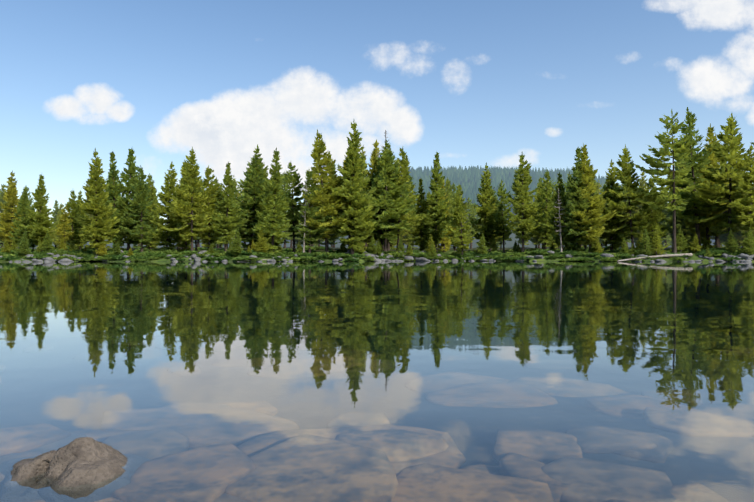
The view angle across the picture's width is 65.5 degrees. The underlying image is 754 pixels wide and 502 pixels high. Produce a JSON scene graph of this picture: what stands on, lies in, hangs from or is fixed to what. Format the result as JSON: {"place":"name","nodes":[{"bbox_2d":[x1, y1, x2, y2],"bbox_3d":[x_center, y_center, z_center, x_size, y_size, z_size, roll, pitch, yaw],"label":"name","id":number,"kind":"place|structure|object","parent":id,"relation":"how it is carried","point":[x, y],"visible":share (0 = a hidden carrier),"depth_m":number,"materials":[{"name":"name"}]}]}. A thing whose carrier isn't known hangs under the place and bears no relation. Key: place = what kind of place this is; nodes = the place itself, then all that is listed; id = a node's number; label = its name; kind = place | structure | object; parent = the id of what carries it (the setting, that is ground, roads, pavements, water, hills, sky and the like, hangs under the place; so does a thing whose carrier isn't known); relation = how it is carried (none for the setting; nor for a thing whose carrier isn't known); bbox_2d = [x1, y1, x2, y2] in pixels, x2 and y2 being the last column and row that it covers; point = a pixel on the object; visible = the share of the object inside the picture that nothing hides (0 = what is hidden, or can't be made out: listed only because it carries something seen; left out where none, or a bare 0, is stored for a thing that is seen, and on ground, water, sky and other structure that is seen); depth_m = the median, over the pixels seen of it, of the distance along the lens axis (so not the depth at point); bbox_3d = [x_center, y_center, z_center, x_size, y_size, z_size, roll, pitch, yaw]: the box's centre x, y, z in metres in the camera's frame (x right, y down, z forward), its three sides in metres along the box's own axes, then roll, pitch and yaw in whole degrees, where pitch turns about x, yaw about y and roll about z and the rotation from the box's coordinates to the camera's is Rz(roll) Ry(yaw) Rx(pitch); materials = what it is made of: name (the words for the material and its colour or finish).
{"place":"outdoors","nodes":[
{"label":"outdoors","id":0,"kind":"place"},
{"bbox_2d":[0,261,753,501],"bbox_3d":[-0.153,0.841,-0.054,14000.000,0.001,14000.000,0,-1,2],"label":"lake water","id":1,"kind":"structure","parent":0,"point":[469,381],"depth_m":4.02,"materials":[{"name":"blue liquid"}]},
{"bbox_2d":[0,213,753,261],"bbox_3d":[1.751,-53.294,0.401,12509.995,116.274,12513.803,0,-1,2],"label":"terrain","id":2,"kind":"structure","parent":0,"point":[509,245],"depth_m":108.07,"materials":[{"name":"green plant"}]},
{"bbox_2d":[0,184,5,247],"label":"conifer","id":3,"kind":"object","parent":2,"relation":"on","point":[2,191],"visible":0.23,"depth_m":216.68,"materials":[{"name":"green plant"}]},
{"bbox_2d":[0,238,10,252],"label":"young conifer","id":4,"kind":"object","parent":2,"relation":"on","point":[5,247],"visible":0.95,"depth_m":99.58,"materials":[{"name":"green plant"}]},
{"bbox_2d":[0,170,22,249],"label":"conifer","id":5,"kind":"object","parent":2,"relation":"on","point":[10,197],"visible":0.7,"depth_m":115.51,"materials":[{"name":"green plant"}]},
{"bbox_2d":[7,186,34,248],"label":"conifer","id":6,"kind":"object","parent":2,"relation":"on","point":[23,203],"visible":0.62,"depth_m":103.41,"materials":[{"name":"green plant"}]},
{"bbox_2d":[13,230,30,255],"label":"young conifer","id":7,"kind":"object","parent":2,"relation":"on","point":[24,250],"visible":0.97,"depth_m":96.57,"materials":[{"name":"green plant"}]},
{"bbox_2d":[18,174,58,245],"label":"conifer","id":8,"kind":"object","parent":2,"relation":"on","point":[35,227],"visible":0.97,"depth_m":102.28,"materials":[{"name":"green plant"}]},
{"bbox_2d":[40,231,53,250],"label":"young conifer","id":9,"kind":"object","parent":2,"relation":"on","point":[47,244],"visible":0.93,"depth_m":100.06,"materials":[{"name":"green plant"}]},
{"bbox_2d":[50,199,60,246],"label":"conifer","id":10,"kind":"object","parent":2,"relation":"on","point":[55,211],"visible":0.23,"depth_m":200.14,"materials":[{"name":"green plant"}]},
{"bbox_2d":[52,217,65,244],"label":"conifer","id":11,"kind":"object","parent":2,"relation":"on","point":[57,241],"visible":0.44,"depth_m":121.35,"materials":[{"name":"green plant"}]},
{"bbox_2d":[56,237,67,249],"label":"young conifer","id":12,"kind":"object","parent":2,"relation":"on","point":[62,244],"visible":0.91,"depth_m":102.14,"materials":[{"name":"green plant"}]},
{"bbox_2d":[56,206,73,242],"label":"conifer","id":13,"kind":"object","parent":2,"relation":"on","point":[64,223],"visible":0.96,"depth_m":105.55,"materials":[{"name":"green plant"}]},
{"bbox_2d":[11,437,127,486],"bbox_3d":[-1.248,1.017,2.332,0.688,0.545,0.515,0,-1,-4],"label":"boulder","id":14,"kind":"object","parent":2,"relation":"on","point":[76,462],"visible":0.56,"depth_m":2.26,"materials":[{"name":"grey stone"}]},
{"bbox_2d":[60,191,84,246],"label":"conifer","id":15,"kind":"object","parent":2,"relation":"on","point":[71,204],"visible":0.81,"depth_m":107.54,"materials":[{"name":"green plant"}]},
{"bbox_2d":[66,190,88,248],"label":"conifer","id":16,"kind":"object","parent":2,"relation":"on","point":[80,244],"visible":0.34,"depth_m":116.60,"materials":[{"name":"green plant"}]},
{"bbox_2d":[75,148,119,255],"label":"conifer","id":17,"kind":"object","parent":2,"relation":"on","point":[103,225],"visible":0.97,"depth_m":100.43,"materials":[{"name":"green plant"}]},
{"bbox_2d":[95,239,106,256],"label":"young conifer","id":18,"kind":"object","parent":2,"relation":"on","point":[100,252],"visible":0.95,"depth_m":100.47,"materials":[{"name":"green plant"}]},
{"bbox_2d":[104,151,134,250],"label":"conifer","id":19,"kind":"object","parent":2,"relation":"on","point":[113,181],"visible":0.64,"depth_m":109.25,"materials":[{"name":"green plant"}]},
{"bbox_2d":[110,148,152,250],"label":"conifer","id":20,"kind":"object","parent":2,"relation":"on","point":[131,172],"visible":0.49,"depth_m":109.86,"materials":[{"name":"green plant"}]},
{"bbox_2d":[123,257,151,261],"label":"shrub","id":21,"kind":"object","parent":2,"relation":"on","point":[136,259],"visible":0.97,"depth_m":97.08,"materials":[{"name":"green plant"}]},
{"bbox_2d":[119,165,157,251],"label":"conifer","id":22,"kind":"object","parent":2,"relation":"on","point":[141,201],"visible":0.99,"depth_m":107.70,"materials":[{"name":"green plant"}]},
{"bbox_2d":[136,180,165,249],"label":"conifer","id":23,"kind":"object","parent":2,"relation":"on","point":[155,213],"visible":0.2,"depth_m":123.92,"materials":[{"name":"green plant"}]},
{"bbox_2d":[145,173,161,215],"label":"conifer","id":24,"kind":"object","parent":2,"relation":"on","point":[149,176],"visible":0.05,"depth_m":151.52,"materials":[{"name":"green plant"}]},
{"bbox_2d":[148,162,186,249],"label":"conifer","id":25,"kind":"object","parent":2,"relation":"on","point":[165,237],"visible":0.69,"depth_m":109.16,"materials":[{"name":"green plant"}]},
{"bbox_2d":[175,165,190,250],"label":"conifer","id":26,"kind":"object","parent":2,"relation":"on","point":[184,243],"visible":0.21,"depth_m":118.31,"materials":[{"name":"green plant"}]},
{"bbox_2d":[157,146,209,250],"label":"conifer","id":27,"kind":"object","parent":2,"relation":"on","point":[179,208],"visible":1,"depth_m":103.78,"materials":[{"name":"green plant"}]},
{"bbox_2d":[179,189,202,250],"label":"conifer","id":28,"kind":"object","parent":2,"relation":"on","point":[197,213],"visible":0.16,"depth_m":114.01,"materials":[{"name":"green plant"}]},
{"bbox_2d":[197,165,223,250],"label":"conifer","id":29,"kind":"object","parent":2,"relation":"on","point":[211,200],"visible":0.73,"depth_m":107.75,"materials":[{"name":"green plant"}]},
{"bbox_2d":[210,162,248,251],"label":"conifer","id":30,"kind":"object","parent":2,"relation":"on","point":[226,219],"visible":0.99,"depth_m":106.12,"materials":[{"name":"green plant"}]},
{"bbox_2d":[226,228,243,256],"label":"young conifer","id":31,"kind":"object","parent":2,"relation":"on","point":[235,246],"visible":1,"depth_m":99.36,"materials":[{"name":"green plant"}]},
{"bbox_2d":[232,185,247,237],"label":"conifer","id":32,"kind":"object","parent":2,"relation":"on","point":[237,192],"visible":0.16,"depth_m":139.46,"materials":[{"name":"green plant"}]},
{"bbox_2d":[231,144,270,248],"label":"conifer","id":33,"kind":"object","parent":2,"relation":"on","point":[251,174],"visible":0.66,"depth_m":109.47,"materials":[{"name":"green plant"}]},
{"bbox_2d":[241,157,281,235],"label":"conifer","id":34,"kind":"object","parent":2,"relation":"on","point":[262,188],"visible":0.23,"depth_m":110.34,"materials":[{"name":"green plant"}]},
{"bbox_2d":[253,226,271,252],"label":"young conifer","id":35,"kind":"object","parent":2,"relation":"on","point":[261,243],"visible":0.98,"depth_m":101.16,"materials":[{"name":"green plant"}]},
{"bbox_2d":[252,148,290,253],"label":"conifer","id":36,"kind":"object","parent":2,"relation":"on","point":[274,198],"visible":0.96,"depth_m":102.92,"materials":[{"name":"green plant"}]},
{"bbox_2d":[275,171,296,247],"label":"conifer","id":37,"kind":"object","parent":2,"relation":"on","point":[286,230],"visible":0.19,"depth_m":190.71,"materials":[{"name":"green plant"}]},
{"bbox_2d":[281,162,308,252],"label":"conifer","id":38,"kind":"object","parent":2,"relation":"on","point":[294,181],"visible":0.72,"depth_m":111.61,"materials":[{"name":"green plant"}]},
{"bbox_2d":[300,184,313,252],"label":"conifer tree","id":39,"kind":"object","parent":2,"relation":"on","point":[303,244],"visible":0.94,"depth_m":104.56,"materials":[{"name":"grey plant"}]},
{"bbox_2d":[292,169,328,252],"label":"conifer","id":40,"kind":"object","parent":2,"relation":"on","point":[312,233],"visible":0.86,"depth_m":105.07,"materials":[{"name":"green plant"}]},
{"bbox_2d":[302,129,349,252],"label":"conifer","id":41,"kind":"object","parent":2,"relation":"on","point":[322,177],"visible":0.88,"depth_m":105.59,"materials":[{"name":"green plant"}]},
{"bbox_2d":[316,159,337,246],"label":"conifer","id":42,"kind":"object","parent":2,"relation":"on","point":[330,239],"visible":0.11,"depth_m":144.74,"materials":[{"name":"green plant"}]},
{"bbox_2d":[335,151,362,249],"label":"conifer","id":43,"kind":"object","parent":2,"relation":"on","point":[350,203],"visible":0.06,"depth_m":109.17,"materials":[{"name":"green plant"}]},
{"bbox_2d":[330,121,379,253],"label":"conifer","id":44,"kind":"object","parent":2,"relation":"on","point":[359,217],"visible":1,"depth_m":103.97,"materials":[{"name":"green plant"}]},
{"bbox_2d":[354,150,371,249],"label":"conifer","id":45,"kind":"object","parent":2,"relation":"on","point":[366,244],"visible":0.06,"depth_m":137.69,"materials":[{"name":"green plant"}]},
{"bbox_2d":[366,235,376,253],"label":"young conifer","id":46,"kind":"object","parent":2,"relation":"on","point":[372,246],"visible":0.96,"depth_m":109.32,"materials":[{"name":"green plant"}]},
{"bbox_2d":[361,139,384,248],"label":"conifer","id":47,"kind":"object","parent":2,"relation":"on","point":[373,160],"visible":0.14,"depth_m":117.82,"materials":[{"name":"green plant"}]},
{"bbox_2d":[365,130,402,247],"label":"conifer","id":48,"kind":"object","parent":2,"relation":"on","point":[385,220],"visible":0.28,"depth_m":114.56,"materials":[{"name":"green plant"}]},
{"bbox_2d":[368,139,414,251],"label":"conifer","id":49,"kind":"object","parent":2,"relation":"on","point":[404,209],"visible":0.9,"depth_m":111.93,"materials":[{"name":"green plant"}]},
{"bbox_2d":[378,220,404,250],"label":"conifer","id":50,"kind":"object","parent":2,"relation":"on","point":[390,241],"visible":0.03,"depth_m":122.61,"materials":[{"name":"green plant"}]},
{"bbox_2d":[387,147,425,250],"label":"conifer","id":51,"kind":"object","parent":2,"relation":"on","point":[404,163],"visible":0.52,"depth_m":113.92,"materials":[{"name":"green plant"}]},
{"bbox_2d":[401,210,415,245],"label":"conifer","id":52,"kind":"object","parent":2,"relation":"on","point":[403,238],"visible":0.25,"depth_m":164.81,"materials":[{"name":"green plant"}]},
{"bbox_2d":[404,208,420,249],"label":"conifer","id":53,"kind":"object","parent":2,"relation":"on","point":[411,240],"visible":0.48,"depth_m":145.17,"materials":[{"name":"green plant"}]},
{"bbox_2d":[408,178,431,250],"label":"conifer","id":54,"kind":"object","parent":2,"relation":"on","point":[421,243],"visible":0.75,"depth_m":119.74,"materials":[{"name":"green plant"}]},
{"bbox_2d":[425,234,437,251],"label":"young conifer","id":55,"kind":"object","parent":2,"relation":"on","point":[429,244],"visible":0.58,"depth_m":113.91,"materials":[{"name":"green plant"}]},
{"bbox_2d":[419,151,450,252],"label":"conifer","id":56,"kind":"object","parent":2,"relation":"on","point":[438,211],"visible":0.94,"depth_m":116.77,"materials":[{"name":"green plant"}]},
{"bbox_2d":[433,179,455,251],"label":"conifer","id":57,"kind":"object","parent":2,"relation":"on","point":[445,242],"visible":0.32,"depth_m":119.53,"materials":[{"name":"green plant"}]},
{"bbox_2d":[444,177,455,216],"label":"conifer","id":58,"kind":"object","parent":2,"relation":"on","point":[448,189],"visible":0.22,"depth_m":166.71,"materials":[{"name":"green plant"}]},
{"bbox_2d":[447,189,461,250],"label":"conifer","id":59,"kind":"object","parent":2,"relation":"on","point":[452,234],"visible":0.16,"depth_m":134.46,"materials":[{"name":"green plant"}]},
{"bbox_2d":[445,184,476,254],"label":"conifer","id":60,"kind":"object","parent":2,"relation":"on","point":[461,239],"visible":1,"depth_m":111.46,"materials":[{"name":"green plant"}]},
{"bbox_2d":[465,198,479,248],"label":"conifer","id":61,"kind":"object","parent":2,"relation":"on","point":[472,210],"visible":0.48,"depth_m":194.08,"materials":[{"name":"green plant"}]},
{"bbox_2d":[232,165,714,239],"bbox_3d":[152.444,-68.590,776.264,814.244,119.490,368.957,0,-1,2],"label":"hill forest trees","id":62,"kind":"object","parent":2,"relation":"on","point":[469,181],"visible":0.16,"depth_m":724.53,"materials":[{"name":"green plant"}]},
{"bbox_2d":[473,233,488,254],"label":"young conifer","id":63,"kind":"object","parent":2,"relation":"on","point":[481,247],"visible":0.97,"depth_m":113.13,"materials":[{"name":"green plant"}]},
{"bbox_2d":[469,163,501,249],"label":"conifer","id":64,"kind":"object","parent":2,"relation":"on","point":[487,210],"visible":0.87,"depth_m":121.02,"materials":[{"name":"green plant"}]},
{"bbox_2d":[479,192,508,249],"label":"conifer","id":65,"kind":"object","parent":2,"relation":"on","point":[494,207],"visible":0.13,"depth_m":138.85,"materials":[{"name":"green plant"}]},
{"bbox_2d":[490,179,517,251],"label":"conifer","id":66,"kind":"object","parent":2,"relation":"on","point":[499,218],"visible":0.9,"depth_m":119.16,"materials":[{"name":"green plant"}]},
{"bbox_2d":[496,224,512,249],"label":"conifer","id":67,"kind":"object","parent":2,"relation":"on","point":[501,244],"visible":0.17,"depth_m":139.31,"materials":[{"name":"green plant"}]},
{"bbox_2d":[510,188,528,244],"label":"conifer","id":68,"kind":"object","parent":2,"relation":"on","point":[515,195],"visible":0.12,"depth_m":194.68,"materials":[{"name":"green plant"}]},
{"bbox_2d":[514,196,529,244],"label":"conifer","id":69,"kind":"object","parent":2,"relation":"on","point":[519,240],"visible":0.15,"depth_m":176.38,"materials":[{"name":"green plant"}]},
{"bbox_2d":[505,152,549,251],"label":"conifer","id":70,"kind":"object","parent":2,"relation":"on","point":[525,216],"visible":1,"depth_m":112.53,"materials":[{"name":"green plant"}]},
{"bbox_2d":[528,202,540,247],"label":"conifer","id":71,"kind":"object","parent":2,"relation":"on","point":[535,242],"visible":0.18,"depth_m":152.50,"materials":[{"name":"green plant"}]},
{"bbox_2d":[531,169,555,248],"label":"conifer","id":72,"kind":"object","parent":2,"relation":"on","point":[546,192],"visible":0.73,"depth_m":116.26,"materials":[{"name":"green plant"}]},
{"bbox_2d":[534,177,558,248],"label":"conifer","id":73,"kind":"object","parent":2,"relation":"on","point":[538,190],"visible":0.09,"depth_m":132.18,"materials":[{"name":"green plant"}]},
{"bbox_2d":[542,172,572,249],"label":"conifer","id":74,"kind":"object","parent":2,"relation":"on","point":[555,210],"visible":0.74,"depth_m":109.15,"materials":[{"name":"green plant"}]},
{"bbox_2d":[553,188,564,251],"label":"dead tree","id":75,"kind":"object","parent":2,"relation":"on","point":[560,230],"visible":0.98,"depth_m":107.55,"materials":[{"name":"wood"}]},
{"bbox_2d":[562,235,575,249],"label":"young conifer","id":76,"kind":"object","parent":2,"relation":"on","point":[566,244],"visible":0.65,"depth_m":108.37,"materials":[{"name":"green plant"}]},
{"bbox_2d":[559,147,594,250],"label":"conifer","id":77,"kind":"object","parent":2,"relation":"on","point":[579,204],"visible":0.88,"depth_m":106.51,"materials":[{"name":"green plant"}]},
{"bbox_2d":[564,143,616,252],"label":"conifer","id":78,"kind":"object","parent":2,"relation":"on","point":[596,206],"visible":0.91,"depth_m":105.62,"materials":[{"name":"green plant"}]},
{"bbox_2d":[593,239,602,252],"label":"young conifer","id":79,"kind":"object","parent":2,"relation":"on","point":[596,246],"visible":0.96,"depth_m":104.65,"materials":[{"name":"green plant"}]},
{"bbox_2d":[598,159,629,249],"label":"conifer","id":80,"kind":"object","parent":2,"relation":"on","point":[612,240],"visible":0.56,"depth_m":109.87,"materials":[{"name":"green plant"}]},
{"bbox_2d":[620,237,628,253],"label":"young conifer","id":81,"kind":"object","parent":2,"relation":"on","point":[624,249],"visible":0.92,"depth_m":102.66,"materials":[{"name":"green plant"}]},
{"bbox_2d":[602,144,651,247],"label":"conifer","id":82,"kind":"object","parent":2,"relation":"on","point":[632,225],"visible":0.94,"depth_m":106.19,"materials":[{"name":"green plant"}]},
{"bbox_2d":[627,172,649,245],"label":"conifer","id":83,"kind":"object","parent":2,"relation":"on","point":[642,181],"visible":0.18,"depth_m":171.44,"materials":[{"name":"green plant"}]},
{"bbox_2d":[637,229,654,255],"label":"young conifer","id":84,"kind":"object","parent":2,"relation":"on","point":[644,247],"visible":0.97,"depth_m":98.60,"materials":[{"name":"green plant"}]},
{"bbox_2d":[635,177,667,244],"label":"conifer","id":85,"kind":"object","parent":2,"relation":"on","point":[656,216],"visible":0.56,"depth_m":107.03,"materials":[{"name":"green plant"}]},
{"bbox_2d":[617,249,692,261],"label":"fallen log","id":86,"kind":"object","parent":2,"relation":"on","point":[673,255],"visible":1,"depth_m":97.45,"materials":[{"name":"grey wood"}]},
{"bbox_2d":[642,186,669,240],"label":"conifer","id":87,"kind":"object","parent":2,"relation":"on","point":[665,227],"visible":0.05,"depth_m":117.34,"materials":[{"name":"green plant"}]},
{"bbox_2d":[648,229,668,255],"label":"young conifer","id":88,"kind":"object","parent":2,"relation":"on","point":[656,244],"visible":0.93,"depth_m":98.36,"materials":[{"name":"green plant"}]},
{"bbox_2d":[658,186,671,247],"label":"conifer","id":89,"kind":"object","parent":2,"relation":"on","point":[667,240],"visible":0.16,"depth_m":229.81,"materials":[{"name":"green plant"}]},
{"bbox_2d":[634,109,699,252],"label":"conifer","id":90,"kind":"object","parent":2,"relation":"on","point":[659,163],"visible":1,"depth_m":101.68,"materials":[{"name":"green plant"}]},
{"bbox_2d":[669,227,689,252],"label":"young conifer","id":91,"kind":"object","parent":2,"relation":"on","point":[680,244],"visible":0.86,"depth_m":104.04,"materials":[{"name":"green plant"}]},
{"bbox_2d":[664,146,710,249],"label":"conifer","id":92,"kind":"object","parent":2,"relation":"on","point":[687,233],"visible":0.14,"depth_m":120.51,"materials":[{"name":"green plant"}]},
{"bbox_2d":[662,107,725,248],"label":"conifer","id":93,"kind":"object","parent":2,"relation":"on","point":[697,157],"visible":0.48,"depth_m":109.05,"materials":[{"name":"green plant"}]},
{"bbox_2d":[688,234,702,253],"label":"young conifer","id":94,"kind":"object","parent":2,"relation":"on","point":[695,248],"visible":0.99,"depth_m":102.71,"materials":[{"name":"green plant"}]},
{"bbox_2d":[683,123,725,247],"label":"conifer","id":95,"kind":"object","parent":2,"relation":"on","point":[714,162],"visible":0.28,"depth_m":111.52,"materials":[{"name":"green plant"}]},
{"bbox_2d":[678,113,753,240],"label":"conifer","id":96,"kind":"object","parent":2,"relation":"on","point":[729,152],"visible":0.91,"depth_m":102.44,"materials":[{"name":"green plant"}]},
{"bbox_2d":[702,250,732,253],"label":"grass","id":97,"kind":"structure","parent":2,"relation":"on","point":[720,251],"depth_m":99.34,"materials":[{"name":"green plant"}]},
{"bbox_2d":[711,134,735,247],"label":"conifer","id":98,"kind":"object","parent":2,"relation":"on","point":[718,161],"visible":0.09,"depth_m":126.37,"materials":[{"name":"green plant"}]},
{"bbox_2d":[719,162,743,244],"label":"conifer","id":99,"kind":"object","parent":2,"relation":"on","point":[723,237],"visible":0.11,"depth_m":158.95,"materials":[{"name":"green plant"}]},
{"bbox_2d":[723,229,741,251],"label":"young conifer","id":100,"kind":"object","parent":2,"relation":"on","point":[730,246],"visible":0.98,"depth_m":99.68,"materials":[{"name":"green plant"}]},
{"bbox_2d":[726,144,753,243],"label":"conifer","id":101,"kind":"object","parent":2,"relation":"on","point":[747,162],"visible":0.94,"depth_m":99.63,"materials":[{"name":"green plant"}]},
{"bbox_2d":[726,159,753,247],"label":"conifer","id":102,"kind":"object","parent":2,"relation":"on","point":[740,239],"visible":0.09,"depth_m":157.34,"materials":[{"name":"green plant"}]},
{"bbox_2d":[737,227,753,255],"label":"young conifer","id":103,"kind":"object","parent":2,"relation":"on","point":[748,248],"visible":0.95,"depth_m":96.63,"materials":[{"name":"green plant"}]},
{"bbox_2d":[0,0,753,224],"label":"sky","id":104,"kind":"structure","parent":0,"point":[474,83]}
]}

